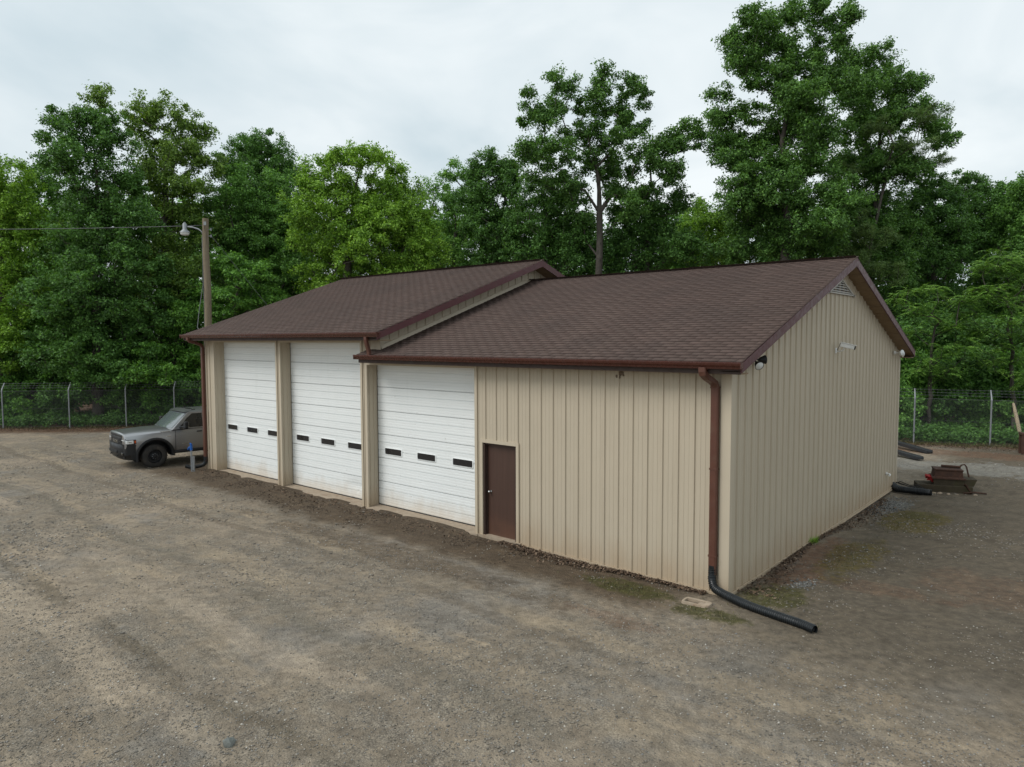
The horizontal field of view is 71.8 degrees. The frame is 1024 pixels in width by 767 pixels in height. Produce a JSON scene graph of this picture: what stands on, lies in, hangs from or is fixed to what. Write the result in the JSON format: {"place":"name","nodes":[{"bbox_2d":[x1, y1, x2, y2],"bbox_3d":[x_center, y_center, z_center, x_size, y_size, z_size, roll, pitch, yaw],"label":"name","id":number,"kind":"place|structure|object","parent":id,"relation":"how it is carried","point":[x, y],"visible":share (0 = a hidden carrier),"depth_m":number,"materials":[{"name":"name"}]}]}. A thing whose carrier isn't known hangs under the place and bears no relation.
{"place":"outdoors","nodes":[
{"label":"outdoors","id":0,"kind":"place"},
{"bbox_2d":[0,424,1018,448],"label":"grass strip","id":1,"kind":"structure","parent":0,"point":[965,445],"depth_m":28.73,"materials":[{"name":"green plant"}]},
{"bbox_2d":[0,423,1018,451],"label":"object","id":2,"kind":"object","parent":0,"point":[90,427],"visible":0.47,"depth_m":33.75,"materials":[{"name":"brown plant"}]},
{"bbox_2d":[0,352,1023,766],"bbox_3d":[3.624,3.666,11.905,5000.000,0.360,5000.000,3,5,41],"label":"ground","id":3,"kind":"structure","parent":0,"point":[968,586],"depth_m":10.27,"materials":[{"name":"grey gravel"}]},
{"bbox_2d":[0,380,13,414],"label":"shrub","id":4,"kind":"object","parent":3,"relation":"on","point":[3,393],"visible":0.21,"depth_m":36.97,"materials":[{"name":"green plant"}]},
{"bbox_2d":[0,353,40,409],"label":"shrub","id":5,"kind":"object","parent":3,"relation":"on","point":[28,379],"visible":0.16,"depth_m":37.66,"materials":[{"name":"green plant"}]},
{"bbox_2d":[0,386,49,423],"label":"shrub","id":6,"kind":"object","parent":3,"relation":"on","point":[15,405],"visible":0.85,"depth_m":36.33,"materials":[{"name":"green plant"}]},
{"bbox_2d":[0,154,67,375],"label":"oak tree","id":7,"kind":"object","parent":3,"relation":"on","point":[23,210],"visible":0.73,"depth_m":37.28,"materials":[{"name":"green plant"}]},
{"bbox_2d":[10,355,79,409],"bbox_3d":[-25.188,0.175,38.566,3.514,4.030,3.500,3,5,41],"label":"shrub","id":8,"kind":"object","parent":3,"relation":"on","point":[34,370],"visible":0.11,"depth_m":37.90,"materials":[{"name":"green plant"}]},
{"bbox_2d":[0,304,90,405],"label":"maple tree","id":9,"kind":"object","parent":3,"relation":"on","point":[10,379],"visible":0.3,"depth_m":37.47,"materials":[{"name":"green plant"}]},
{"bbox_2d":[33,381,83,418],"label":"shrub","id":10,"kind":"object","parent":3,"relation":"on","point":[50,389],"visible":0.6,"depth_m":36.29,"materials":[{"name":"green plant"}]},
{"bbox_2d":[13,161,110,408],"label":"oak tree","id":11,"kind":"object","parent":3,"relation":"on","point":[50,197],"visible":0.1,"depth_m":40.96,"materials":[{"name":"green plant"}]},
{"bbox_2d":[41,188,122,329],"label":"forest tree","id":12,"kind":"object","parent":3,"relation":"on","point":[70,225],"depth_m":50.89,"materials":[{"name":"green plant"}]},
{"bbox_2d":[0,408,166,427],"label":"ground cover","id":13,"kind":"object","parent":3,"relation":"on","point":[80,419],"visible":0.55,"depth_m":35.65,"materials":[{"name":"green plant"}]},
{"bbox_2d":[36,263,148,408],"bbox_3d":[-21.815,-2.145,37.119,4.712,8.797,5.129,0,4,7],"label":"maple tree","id":14,"kind":"object","parent":3,"relation":"on","point":[52,349],"visible":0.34,"depth_m":35.98,"materials":[{"name":"green plant"}]},
{"bbox_2d":[6,102,183,423],"bbox_3d":[-21.306,-6.159,36.471,7.748,16.909,7.913,3,5,41],"label":"oak tree","id":15,"kind":"object","parent":3,"relation":"on","point":[97,247],"visible":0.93,"depth_m":35.86,"materials":[{"name":"green plant"}]},
{"bbox_2d":[0,381,201,427],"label":"chain link fence","id":16,"kind":"object","parent":3,"relation":"on","point":[69,403],"visible":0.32,"depth_m":35.00,"materials":[{"name":"metal"}]},
{"bbox_2d":[94,386,141,418],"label":"shrub","id":17,"kind":"object","parent":3,"relation":"on","point":[119,390],"visible":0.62,"depth_m":36.41,"materials":[{"name":"green plant"}]},
{"bbox_2d":[102,355,141,411],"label":"shrub","id":18,"kind":"object","parent":3,"relation":"on","point":[108,410],"visible":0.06,"depth_m":38.19,"materials":[{"name":"green plant"}]},
{"bbox_2d":[102,188,144,309],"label":"forest tree","id":19,"kind":"object","parent":3,"relation":"on","point":[120,236],"visible":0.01,"depth_m":58.16,"materials":[{"name":"green plant"}]},
{"bbox_2d":[124,376,165,422],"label":"shrub","id":20,"kind":"object","parent":3,"relation":"on","point":[149,399],"visible":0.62,"depth_m":36.47,"materials":[{"name":"green plant"}]},
{"bbox_2d":[76,79,236,352],"bbox_3d":[-19.895,-7.316,39.822,7.744,18.805,6.438,0,4,7],"label":"oak tree","id":21,"kind":"object","parent":3,"relation":"on","point":[170,155],"visible":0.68,"depth_m":39.73,"materials":[{"name":"green plant"}]},
{"bbox_2d":[94,287,222,403],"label":"maple tree","id":22,"kind":"object","parent":3,"relation":"on","point":[164,376],"visible":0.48,"depth_m":36.80,"materials":[{"name":"green plant"}]},
{"bbox_2d":[109,406,209,467],"bbox_3d":[-11.186,1.790,25.973,6.258,1.882,2.740,-4,5,-43],"label":"pickup truck","id":23,"kind":"object","parent":3,"relation":"on","point":[172,431],"visible":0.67,"depth_m":24.18,"materials":[{"name":"silver metal"}]},
{"bbox_2d":[135,356,186,413],"bbox_3d":[-18.831,0.100,38.394,3.319,4.087,2.957,3,5,41],"label":"shrub","id":24,"kind":"object","parent":3,"relation":"on","point":[168,360],"visible":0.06,"depth_m":37.81,"materials":[{"name":"green plant"}]},
{"bbox_2d":[117,191,211,343],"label":"forest tree","id":25,"kind":"object","parent":3,"relation":"on","point":[157,339],"visible":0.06,"depth_m":52.35,"materials":[{"name":"green plant"}]},
{"bbox_2d":[158,374,201,413],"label":"shrub","id":26,"kind":"object","parent":3,"relation":"on","point":[185,381],"visible":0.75,"depth_m":36.57,"materials":[{"name":"green plant"}]},
{"bbox_2d":[161,331,203,399],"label":"shrub","id":27,"kind":"object","parent":3,"relation":"on","point":[184,348],"depth_m":39.12,"materials":[{"name":"green plant"}]},
{"bbox_2d":[170,343,203,405],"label":"shrub","id":28,"kind":"object","parent":3,"relation":"on","point":[193,348],"visible":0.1,"depth_m":37.51,"materials":[{"name":"green plant"}]},
{"bbox_2d":[157,195,222,339],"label":"forest tree","id":29,"kind":"object","parent":3,"relation":"on","point":[179,200],"visible":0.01,"depth_m":58.74,"materials":[{"name":"green plant"}]},
{"bbox_2d":[187,443,194,471],"bbox_3d":[-10.450,2.430,23.040,0.243,0.980,0.100,1,4,12],"label":"yard hydrant","id":30,"kind":"object","parent":3,"relation":"on","point":[192,460],"visible":0.94,"depth_m":23.01,"materials":[{"name":"metal"}]},
{"bbox_2d":[189,370,201,406],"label":"shrub","id":31,"kind":"object","parent":3,"relation":"on","point":[198,376],"visible":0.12,"depth_m":36.74,"materials":[{"name":"green plant"}]},
{"bbox_2d":[202,218,211,381],"bbox_3d":[-12.630,-2.119,29.483,0.362,9.405,0.338,3,5,41],"label":"utility pole","id":32,"kind":"object","parent":3,"relation":"on","point":[206,278],"visible":0.61,"depth_m":29.25,"materials":[{"name":"brown wood"}]},
{"bbox_2d":[0,225,201,229],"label":"overhead cable","id":33,"kind":"object","parent":32,"relation":"attached to","point":[111,227],"visible":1,"depth_m":29.21,"materials":[{"name":"metal"}]},
{"bbox_2d":[180,222,201,235],"bbox_3d":[-13.256,-6.388,29.287,0.957,0.550,0.420,-1,4,-14],"label":"yard light","id":34,"kind":"object","parent":32,"relation":"attached to","point":[184,231],"visible":1,"depth_m":29.16,"materials":[{"name":"metal"}]},
{"bbox_2d":[188,194,235,285],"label":"forest tree","id":35,"kind":"object","parent":3,"relation":"on","point":[194,253],"depth_m":51.42,"materials":[{"name":"green plant"}]},
{"bbox_2d":[222,737,235,747],"bbox_3d":[-3.010,3.812,7.515,0.123,0.119,0.142,-1,4,-6],"label":"stone","id":36,"kind":"object","parent":3,"relation":"on","point":[228,742],"visible":1,"depth_m":7.47,"materials":[{"name":"grey stone"}]},
{"bbox_2d":[174,245,287,332],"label":"maple tree","id":37,"kind":"object","parent":3,"relation":"on","point":[223,263],"visible":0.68,"depth_m":37.21,"materials":[{"name":"green plant"}]},
{"bbox_2d":[188,157,285,320],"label":"maple tree","id":38,"kind":"object","parent":3,"relation":"on","point":[233,190],"visible":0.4,"depth_m":41.35,"materials":[{"name":"green plant"}]},
{"bbox_2d":[207,127,310,288],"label":"oak tree","id":39,"kind":"object","parent":3,"relation":"on","point":[254,151],"visible":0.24,"depth_m":46.37,"materials":[{"name":"green plant"}]},
{"bbox_2d":[239,166,324,299],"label":"maple tree","id":40,"kind":"object","parent":3,"relation":"on","point":[270,188],"visible":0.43,"depth_m":41.97,"materials":[{"name":"green plant"}]},
{"bbox_2d":[157,471,524,566],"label":"mud clods","id":41,"kind":"object","parent":3,"relation":"on","point":[276,501],"visible":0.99,"depth_m":17.67,"materials":[{"name":"brown soil"}]},
{"bbox_2d":[275,137,411,292],"bbox_3d":[-9.167,-5.558,39.118,7.411,15.406,6.097,0,4,2],"label":"maple tree","id":42,"kind":"object","parent":3,"relation":"on","point":[350,248],"visible":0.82,"depth_m":38.31,"materials":[{"name":"green plant"}]},
{"bbox_2d":[358,150,456,273],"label":"maple tree","id":43,"kind":"object","parent":3,"relation":"on","point":[419,243],"visible":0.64,"depth_m":39.54,"materials":[{"name":"green plant"}]},
{"bbox_2d":[390,201,467,253],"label":"forest tree","id":44,"kind":"object","parent":3,"relation":"on","point":[436,216],"visible":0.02,"depth_m":49.56,"materials":[{"name":"green plant"}]},
{"bbox_2d":[417,155,492,267],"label":"oak tree","id":45,"kind":"object","parent":3,"relation":"on","point":[456,241],"visible":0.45,"depth_m":45.71,"materials":[{"name":"green plant"}]},
{"bbox_2d":[445,206,484,265],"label":"forest tree","id":46,"kind":"object","parent":3,"relation":"on","point":[459,215],"visible":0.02,"depth_m":55.96,"materials":[{"name":"green plant"}]},
{"bbox_2d":[447,145,550,265],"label":"oak tree","id":47,"kind":"object","parent":3,"relation":"on","point":[505,183],"visible":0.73,"depth_m":42.60,"materials":[{"name":"green plant"}]},
{"bbox_2d":[177,468,898,598],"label":"wall leaf litter","id":48,"kind":"object","parent":3,"relation":"on","point":[625,572],"depth_m":14.11,"materials":[{"name":"brown plant"}]},
{"bbox_2d":[179,255,915,594],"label":"metal garage building","id":49,"kind":"structure","parent":3,"relation":"on","point":[497,401],"depth_m":15.49,"materials":[{"name":"beige metal"}]},
{"bbox_2d":[185,456,207,468],"bbox_3d":[-10.492,2.637,23.531,0.711,0.401,0.164,-1,4,-17],"label":"drain elbow","id":50,"kind":"object","parent":49,"relation":"attached to","point":[204,463],"visible":0.83,"depth_m":23.52,"materials":[{"name":"black plastic"}]},
{"bbox_2d":[224,342,277,479],"bbox_3d":[-8.033,0.799,22.230,3.744,4.235,0.126,3,5,41],"label":"overhead door","id":51,"kind":"structure","parent":49,"relation":"in","point":[250,376],"depth_m":22.33,"materials":[{"name":"white paint"}]},
{"bbox_2d":[290,343,361,499],"bbox_3d":[-5.019,0.952,19.650,3.780,4.235,0.126,3,5,41],"label":"overhead door","id":52,"kind":"structure","parent":49,"relation":"in","point":[326,399],"depth_m":19.70,"materials":[{"name":"white paint"}]},
{"bbox_2d":[377,365,474,525],"bbox_3d":[-1.977,1.384,17.065,3.806,3.678,0.126,3,5,41],"label":"overhead door","id":53,"kind":"structure","parent":49,"relation":"in","point":[426,419],"depth_m":17.05,"materials":[{"name":"white paint"}]},
{"bbox_2d":[488,444,514,539],"bbox_3d":[-0.213,2.324,15.197,0.853,1.990,0.123,3,5,41],"label":"walk door","id":54,"kind":"structure","parent":49,"relation":"in","point":[501,459],"depth_m":15.23,"materials":[{"name":"brown paint"}]},
{"bbox_2d":[755,355,766,369],"bbox_3d":[4.246,-0.359,12.111,0.298,0.250,0.288,-1,4,-11],"label":"floodlight","id":55,"kind":"object","parent":49,"relation":"attached to","point":[760,362],"visible":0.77,"depth_m":12.03,"materials":[{"name":"black plastic"}]},
{"bbox_2d":[835,342,856,352],"bbox_3d":[7.389,-0.795,15.642,0.457,0.255,0.207,3,5,41],"label":"security camera","id":56,"kind":"object","parent":49,"relation":"attached to","point":[848,345],"visible":1,"depth_m":15.59,"materials":[{"name":"white plastic"}]},
{"bbox_2d":[495,177,613,275],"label":"oak tree","id":57,"kind":"object","parent":3,"relation":"on","point":[553,231],"visible":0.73,"depth_m":40.50,"materials":[{"name":"green plant"}]},
{"bbox_2d":[505,57,711,273],"bbox_3d":[5.337,-7.782,39.506,11.384,19.493,6.034,0,4,-1],"label":"oak tree","id":58,"kind":"object","parent":3,"relation":"on","point":[675,142],"visible":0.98,"depth_m":38.41,"materials":[{"name":"green plant"}]},
{"bbox_2d":[593,219,654,261],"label":"forest tree","id":59,"kind":"object","parent":3,"relation":"on","point":[607,225],"visible":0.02,"depth_m":59.15,"materials":[{"name":"green plant"}]},
{"bbox_2d":[588,178,719,273],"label":"oak tree","id":60,"kind":"object","parent":3,"relation":"on","point":[633,239],"visible":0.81,"depth_m":40.17,"materials":[{"name":"green plant"}]},
{"bbox_2d":[651,212,692,268],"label":"forest tree","id":61,"kind":"object","parent":3,"relation":"on","point":[677,265],"visible":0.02,"depth_m":51.46,"materials":[{"name":"green plant"}]},
{"bbox_2d":[672,196,713,267],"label":"forest tree","id":62,"kind":"object","parent":3,"relation":"on","point":[708,206],"visible":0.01,"depth_m":57.92,"materials":[{"name":"green plant"}]},
{"bbox_2d":[681,597,711,607],"bbox_3d":[3.002,3.593,11.497,0.480,0.095,0.290,3,5,37],"label":"valve box","id":63,"kind":"object","parent":3,"relation":"on","point":[702,603],"visible":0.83,"depth_m":11.46,"materials":[{"name":"concrete"}]},
{"bbox_2d":[674,197,741,267],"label":"maple tree","id":64,"kind":"object","parent":3,"relation":"on","point":[710,222],"visible":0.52,"depth_m":43.80,"materials":[{"name":"green plant"}]},
{"bbox_2d":[711,220,790,262],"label":"forest tree","id":65,"kind":"object","parent":3,"relation":"on","point":[762,259],"visible":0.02,"depth_m":51.50,"materials":[{"name":"green plant"}]},
{"bbox_2d":[708,566,817,633],"bbox_3d":[3.853,3.364,11.136,0.219,0.484,2.050,-2,4,-31],"label":"drain pipe","id":66,"kind":"object","parent":3,"relation":"on","point":[717,590],"visible":1,"depth_m":11.05,"materials":[{"name":"black plastic"}]},
{"bbox_2d":[573,507,953,634],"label":"moss tufts","id":67,"kind":"object","parent":3,"relation":"on","point":[760,582],"visible":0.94,"depth_m":12.30,"materials":[{"name":"green plant"}]},
{"bbox_2d":[698,0,879,264],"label":"oak tree","id":68,"kind":"object","parent":3,"relation":"on","point":[773,194],"visible":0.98,"depth_m":36.11,"materials":[{"name":"green plant"}]},
{"bbox_2d":[781,496,918,591],"bbox_3d":[7.841,3.345,15.985,1.000,0.190,9.958,3,5,41],"label":"crushed stone","id":69,"kind":"object","parent":3,"relation":"on","point":[897,505],"visible":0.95,"depth_m":18.14,"materials":[{"name":"grey gravel"}]},
{"bbox_2d":[813,35,966,344],"bbox_3d":[21.354,-9.060,41.270,7.971,21.755,7.898,3,5,41],"label":"oak tree","id":70,"kind":"object","parent":3,"relation":"on","point":[892,85],"visible":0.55,"depth_m":39.89,"materials":[{"name":"green plant"}]},
{"bbox_2d":[824,93,955,287],"bbox_3d":[20.499,-7.574,39.391,6.658,19.023,6.153,3,5,41],"label":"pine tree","id":71,"kind":"object","parent":3,"relation":"on","point":[865,231],"visible":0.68,"depth_m":38.47,"materials":[{"name":"green plant"}]},
{"bbox_2d":[898,449,923,459],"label":"pipe","id":72,"kind":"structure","parent":3,"relation":"on","point":[909,455],"depth_m":25.46,"materials":[{"name":"black plastic"}]},
{"bbox_2d":[891,482,931,495],"bbox_3d":[11.248,2.993,20.355,0.652,0.264,1.547,-2,4,-22],"label":"drain pipe","id":73,"kind":"object","parent":3,"relation":"on","point":[908,490],"visible":0.76,"depth_m":19.97,"materials":[{"name":"black plastic"}]},
{"bbox_2d":[898,375,927,432],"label":"shrub","id":74,"kind":"object","parent":3,"relation":"on","point":[907,396],"visible":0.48,"depth_m":31.29,"materials":[{"name":"green plant"}]},
{"bbox_2d":[899,355,928,418],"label":"shrub","id":75,"kind":"object","parent":3,"relation":"on","point":[906,364],"visible":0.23,"depth_m":32.65,"materials":[{"name":"green plant"}]},
{"bbox_2d":[898,441,932,453],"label":"pipe","id":76,"kind":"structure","parent":3,"relation":"on","point":[913,447],"depth_m":27.04,"materials":[{"name":"black plastic"}]},
{"bbox_2d":[896,315,940,410],"bbox_3d":[19.787,-0.676,36.149,4.198,5.668,3.857,3,5,41],"label":"shrub","id":77,"kind":"object","parent":3,"relation":"on","point":[923,338],"visible":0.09,"depth_m":35.63,"materials":[{"name":"green plant"}]},
{"bbox_2d":[900,372,955,427],"bbox_3d":[18.771,0.832,32.579,2.464,3.131,2.959,-2,4,-33],"label":"shrub","id":78,"kind":"object","parent":3,"relation":"on","point":[920,385],"visible":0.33,"depth_m":32.47,"materials":[{"name":"green plant"}]},
{"bbox_2d":[880,171,991,330],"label":"oak tree","id":79,"kind":"object","parent":3,"relation":"on","point":[952,226],"visible":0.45,"depth_m":42.00,"materials":[{"name":"green plant"}]},
{"bbox_2d":[907,200,969,321],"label":"forest tree","id":80,"kind":"object","parent":3,"relation":"on","point":[954,273],"visible":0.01,"depth_m":49.96,"materials":[{"name":"green plant"}]},
{"bbox_2d":[885,282,992,425],"bbox_3d":[18.850,-1.101,31.898,3.886,7.070,3.864,0,4,-1],"label":"sumac tree","id":81,"kind":"object","parent":3,"relation":"on","point":[932,367],"visible":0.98,"depth_m":31.37,"materials":[{"name":"green plant"}]},
{"bbox_2d":[914,480,972,493],"bbox_3d":[12.424,3.036,20.414,1.370,0.300,0.620,1,4,20],"label":"concrete block","id":82,"kind":"object","parent":3,"relation":"on","point":[940,488],"depth_m":20.15,"materials":[{"name":"grey concrete"}]},
{"bbox_2d":[932,476,976,486],"bbox_3d":[12.673,2.789,20.338,1.080,0.200,0.540,1,4,20],"label":"concrete block","id":83,"kind":"object","parent":82,"relation":"on","point":[970,481],"depth_m":20.10,"materials":[{"name":"grey concrete"}]},
{"bbox_2d":[929,464,969,480],"bbox_3d":[12.588,2.499,20.339,0.970,0.430,0.600,1,4,21],"label":"rusty iron box","id":84,"kind":"object","parent":83,"relation":"on","point":[951,472],"visible":0.99,"depth_m":20.17,"materials":[{"name":"brown metal"}]},
{"bbox_2d":[912,348,977,412],"bbox_3d":[20.233,0.307,33.781,3.398,3.991,3.134,1,4,23],"label":"shrub","id":85,"kind":"object","parent":3,"relation":"on","point":[950,384],"visible":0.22,"depth_m":33.06,"materials":[{"name":"green plant"}]},
{"bbox_2d":[921,386,973,426],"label":"shrub","id":86,"kind":"object","parent":3,"relation":"on","point":[949,411],"visible":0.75,"depth_m":31.69,"materials":[{"name":"green plant"}]},
{"bbox_2d":[917,308,990,393],"bbox_3d":[22.479,-0.914,36.600,4.385,6.083,3.657,3,5,41],"label":"shrub","id":87,"kind":"object","parent":3,"relation":"on","point":[950,339],"visible":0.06,"depth_m":36.23,"materials":[{"name":"green plant"}]},
{"bbox_2d":[898,418,1023,444],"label":"ground cover","id":88,"kind":"object","parent":3,"relation":"on","point":[968,436],"visible":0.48,"depth_m":29.25,"materials":[{"name":"green plant"}]},
{"bbox_2d":[898,388,1023,446],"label":"chain link fence","id":89,"kind":"object","parent":3,"relation":"on","point":[990,422],"visible":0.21,"depth_m":28.32,"materials":[{"name":"metal"}]},
{"bbox_2d":[932,342,1010,416],"bbox_3d":[22.096,0.118,34.085,3.240,4.352,3.825,-2,4,-31],"label":"shrub","id":90,"kind":"object","parent":3,"relation":"on","point":[980,384],"visible":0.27,"depth_m":33.13,"materials":[{"name":"green plant"}]},
{"bbox_2d":[947,368,1002,426],"bbox_3d":[21.108,0.814,32.499,2.376,3.142,2.471,3,5,41],"label":"shrub","id":91,"kind":"object","parent":3,"relation":"on","point":[982,398],"visible":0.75,"depth_m":32.11,"materials":[{"name":"green plant"}]},
{"bbox_2d":[963,484,986,494],"bbox_3d":[13.007,2.970,20.010,0.580,0.267,0.520,1,4,12],"label":"rusty plate","id":92,"kind":"object","parent":3,"relation":"on","point":[969,492],"visible":0.69,"depth_m":19.84,"materials":[{"name":"metal"}]},
{"bbox_2d":[938,167,1023,329],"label":"oak tree","id":93,"kind":"object","parent":3,"relation":"on","point":[982,187],"visible":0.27,"depth_m":43.99,"materials":[{"name":"green plant"}]},
{"bbox_2d":[941,244,1023,429],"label":"sumac tree","id":94,"kind":"object","parent":3,"relation":"on","point":[1011,323],"visible":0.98,"depth_m":30.98,"materials":[{"name":"green plant"}]},
{"bbox_2d":[963,314,1023,382],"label":"shrub","id":95,"kind":"object","parent":3,"relation":"on","point":[995,341],"visible":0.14,"depth_m":35.47,"materials":[{"name":"green plant"}]},
{"bbox_2d":[963,398,1023,428],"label":"shrub","id":96,"kind":"object","parent":3,"relation":"on","point":[1002,411],"visible":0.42,"depth_m":31.24,"materials":[{"name":"green plant"}]},
{"bbox_2d":[966,349,1023,425],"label":"shrub","id":97,"kind":"object","parent":3,"relation":"on","point":[1020,368],"visible":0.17,"depth_m":33.25,"materials":[{"name":"green plant"}]},
{"bbox_2d":[982,170,1023,320],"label":"oak tree","id":98,"kind":"object","parent":3,"relation":"on","point":[1012,218],"visible":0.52,"depth_m":41.86,"materials":[{"name":"green plant"}]},
{"bbox_2d":[992,377,1023,427],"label":"shrub","id":99,"kind":"object","parent":3,"relation":"on","point":[1004,398],"visible":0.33,"depth_m":32.33,"materials":[{"name":"green plant"}]},
{"bbox_2d":[993,211,1023,318],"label":"forest tree","id":100,"kind":"object","parent":3,"relation":"on","point":[1012,264],"depth_m":49.84,"materials":[{"name":"green plant"}]},
{"bbox_2d":[1001,311,1023,398],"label":"shrub","id":101,"kind":"object","parent":3,"relation":"on","point":[1017,317],"visible":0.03,"depth_m":37.36,"materials":[{"name":"green plant"}]},
{"bbox_2d":[1012,403,1021,431],"bbox_3d":[20.410,1.812,28.487,0.162,1.968,1.422,1,4,15],"label":"broken pole","id":102,"kind":"object","parent":3,"relation":"on","point":[1017,422],"visible":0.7,"depth_m":28.65,"materials":[{"name":"brown wood"}]},
{"bbox_2d":[1016,387,1023,415],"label":"shrub","id":103,"kind":"object","parent":3,"relation":"on","point":[1019,402],"visible":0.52,"depth_m":31.87,"materials":[{"name":"green plant"}]},
{"bbox_2d":[1018,432,1023,454],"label":"rusty steel stand","id":104,"kind":"object","parent":3,"relation":"on","point":[1021,444],"visible":1,"depth_m":25.95,"materials":[{"name":"metal"}]},
{"bbox_2d":[0,0,1023,324],"label":"sky","id":105,"kind":"structure","parent":0,"point":[433,82],"materials":[{"name":"white"}]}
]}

